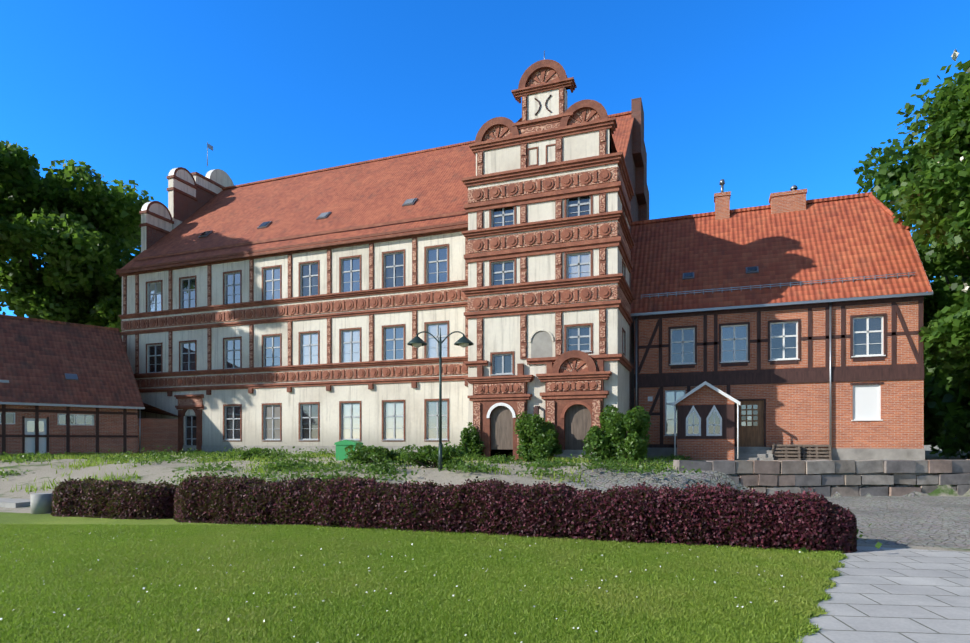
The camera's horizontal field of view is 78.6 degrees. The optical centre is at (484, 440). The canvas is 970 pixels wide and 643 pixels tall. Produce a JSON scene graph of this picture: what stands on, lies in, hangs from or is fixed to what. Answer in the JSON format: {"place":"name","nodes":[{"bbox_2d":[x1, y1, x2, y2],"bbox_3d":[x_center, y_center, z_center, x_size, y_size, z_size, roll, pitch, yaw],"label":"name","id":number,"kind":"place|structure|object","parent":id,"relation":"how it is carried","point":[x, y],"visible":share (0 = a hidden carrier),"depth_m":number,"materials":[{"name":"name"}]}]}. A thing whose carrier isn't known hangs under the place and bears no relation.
{"place":"outdoors","nodes":[
{"label":"outdoors","id":0,"kind":"place"},
{"bbox_2d":[0,512,847,642],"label":"lawn","id":1,"kind":"structure","parent":0,"point":[673,601],"depth_m":7.31,"materials":[{"name":"green plant"}]},
{"bbox_2d":[0,526,801,642],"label":"lawn daisies","id":2,"kind":"object","parent":1,"relation":"on","point":[396,577],"visible":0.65,"depth_m":7.20,"materials":[{"name":"white plant"}]},
{"bbox_2d":[459,422,485,458],"bbox_3d":[-0.632,0.070,27.238,1.291,1.924,0.940,0,0,20],"label":"bush","id":3,"kind":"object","parent":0,"point":[469,438],"depth_m":27.11,"materials":[{"name":"green plant"}]},
{"bbox_2d":[0,445,969,551],"bbox_3d":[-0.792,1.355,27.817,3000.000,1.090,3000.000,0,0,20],"label":"ground","id":4,"kind":"structure","parent":0,"point":[938,518],"depth_m":18.46,"materials":[{"name":"grey gravel"}]},
{"bbox_2d":[0,498,29,507],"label":"stone slab","id":5,"kind":"structure","parent":4,"relation":"on","point":[10,503],"depth_m":16.22,"materials":[{"name":"grey stone"}]},
{"bbox_2d":[30,493,52,513],"bbox_3d":[-11.288,1.586,15.115,0.480,0.500,0.480,0,0,20],"label":"concrete planter","id":6,"kind":"object","parent":4,"relation":"on","point":[40,503],"visible":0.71,"depth_m":14.93,"materials":[{"name":"grey concrete"}]},
{"bbox_2d":[0,140,153,324],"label":"tree","id":7,"kind":"object","parent":4,"relation":"on","point":[47,209],"depth_m":45.84,"materials":[{"name":"green plant"}]},
{"bbox_2d":[45,244,134,337],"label":"tree","id":8,"kind":"object","parent":4,"relation":"on","point":[107,308],"depth_m":47.30,"materials":[{"name":"green plant"}]},
{"bbox_2d":[0,314,181,454],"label":"outbuilding","id":9,"kind":"structure","parent":4,"relation":"on","point":[68,387],"depth_m":35.47,"materials":[{"name":"brick"}]},
{"bbox_2d":[239,447,285,460],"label":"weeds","id":10,"kind":"object","parent":4,"relation":"on","point":[254,451],"depth_m":26.66,"materials":[{"name":"green plant"}]},
{"bbox_2d":[0,451,682,493],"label":"weeds","id":11,"kind":"object","parent":4,"relation":"on","point":[91,460],"visible":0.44,"depth_m":23.25,"materials":[{"name":"green plant"}]},
{"bbox_2d":[334,440,362,459],"bbox_3d":[-6.363,0.420,27.741,1.080,0.960,0.780,0,0,15],"label":"grit bin","id":12,"kind":"object","parent":4,"relation":"on","point":[340,449],"visible":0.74,"depth_m":27.44,"materials":[{"name":"green plastic"}]},
{"bbox_2d":[344,443,403,463],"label":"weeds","id":13,"kind":"object","parent":4,"relation":"on","point":[368,451],"depth_m":21.79,"materials":[{"name":"green plant"}]},
{"bbox_2d":[116,97,648,455],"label":"building","id":14,"kind":"structure","parent":4,"relation":"on","point":[298,311],"depth_m":37.30,"materials":[{"name":"paint"}]},
{"bbox_2d":[399,441,466,467],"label":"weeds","id":15,"kind":"object","parent":4,"relation":"on","point":[428,452],"depth_m":20.33,"materials":[{"name":"green plant"}]},
{"bbox_2d":[407,328,473,470],"bbox_3d":[-1.484,-1.396,19.758,2.220,4.750,0.644,0,0,1],"label":"street lamp","id":16,"kind":"object","parent":4,"relation":"on","point":[418,342],"visible":1,"depth_m":19.72,"materials":[{"name":"black metal"}]},
{"bbox_2d":[0,443,881,552],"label":"weeds","id":17,"kind":"object","parent":4,"relation":"on","point":[380,468],"visible":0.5,"depth_m":20.06,"materials":[{"name":"green plant"}]},
{"bbox_2d":[50,471,857,553],"bbox_3d":[-2.356,1.275,12.682,18.034,1.153,1.648,0,0,17],"label":"hedge","id":18,"kind":"object","parent":4,"relation":"on","point":[700,508],"depth_m":11.40,"materials":[{"name":"purple plant"}]},
{"bbox_2d":[514,411,562,461],"bbox_3d":[2.287,-0.123,25.656,2.143,2.344,1.849,0,0,20],"label":"bush","id":19,"kind":"object","parent":4,"relation":"on","point":[545,444],"depth_m":25.26,"materials":[{"name":"green plant"}]},
{"bbox_2d":[461,51,633,461],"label":"stair tower","id":20,"kind":"structure","parent":4,"relation":"on","point":[547,258],"depth_m":26.53,"materials":[{"name":"paint"}]},
{"bbox_2d":[581,404,650,462],"bbox_3d":[5.489,-0.267,24.578,2.783,2.568,2.061,0,0,20],"label":"bush","id":21,"kind":"object","parent":4,"relation":"on","point":[634,423],"depth_m":24.11,"materials":[{"name":"green plant"}]},
{"bbox_2d":[631,179,932,460],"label":"house","id":22,"kind":"structure","parent":4,"relation":"on","point":[793,316],"depth_m":28.09,"materials":[{"name":"brick"}]},
{"bbox_2d":[772,444,831,459],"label":"pallets","id":23,"kind":"object","parent":4,"relation":"on","point":[797,450],"visible":0.65,"depth_m":27.05,"materials":[{"name":"brown wood"}]},
{"bbox_2d":[673,459,969,496],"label":"stone wall","id":24,"kind":"structure","parent":4,"relation":"on","point":[852,475],"depth_m":19.63,"materials":[{"name":"stone"}]},
{"bbox_2d":[852,133,969,389],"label":"tree","id":25,"kind":"object","parent":4,"relation":"on","point":[887,175],"depth_m":41.68,"materials":[{"name":"green plant"}]},
{"bbox_2d":[889,60,969,375],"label":"tree","id":26,"kind":"object","parent":4,"relation":"on","point":[943,201],"depth_m":24.70,"materials":[{"name":"green plant"}]},
{"bbox_2d":[914,49,969,292],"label":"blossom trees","id":27,"kind":"object","parent":26,"relation":"attached to","point":[954,56],"visible":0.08,"depth_m":25.39,"materials":[{"name":"beige plant"}]},
{"bbox_2d":[924,348,969,446],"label":"tree line","id":28,"kind":"object","parent":4,"relation":"on","point":[940,404],"visible":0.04,"depth_m":49.63,"materials":[{"name":"green plant"}]},
{"bbox_2d":[929,358,969,458],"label":"shrub","id":29,"kind":"object","parent":4,"relation":"on","point":[950,447],"visible":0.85,"depth_m":30.06,"materials":[{"name":"green plant"}]},
{"bbox_2d":[0,0,969,317],"label":"sky","id":30,"kind":"structure","parent":0,"point":[763,98],"materials":[{"name":"blue"}]},
{"bbox_2d":[796,546,969,642],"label":"foot path","id":31,"kind":"structure","parent":0,"point":[889,595],"depth_m":6.84,"materials":[{"name":"grey concrete"}]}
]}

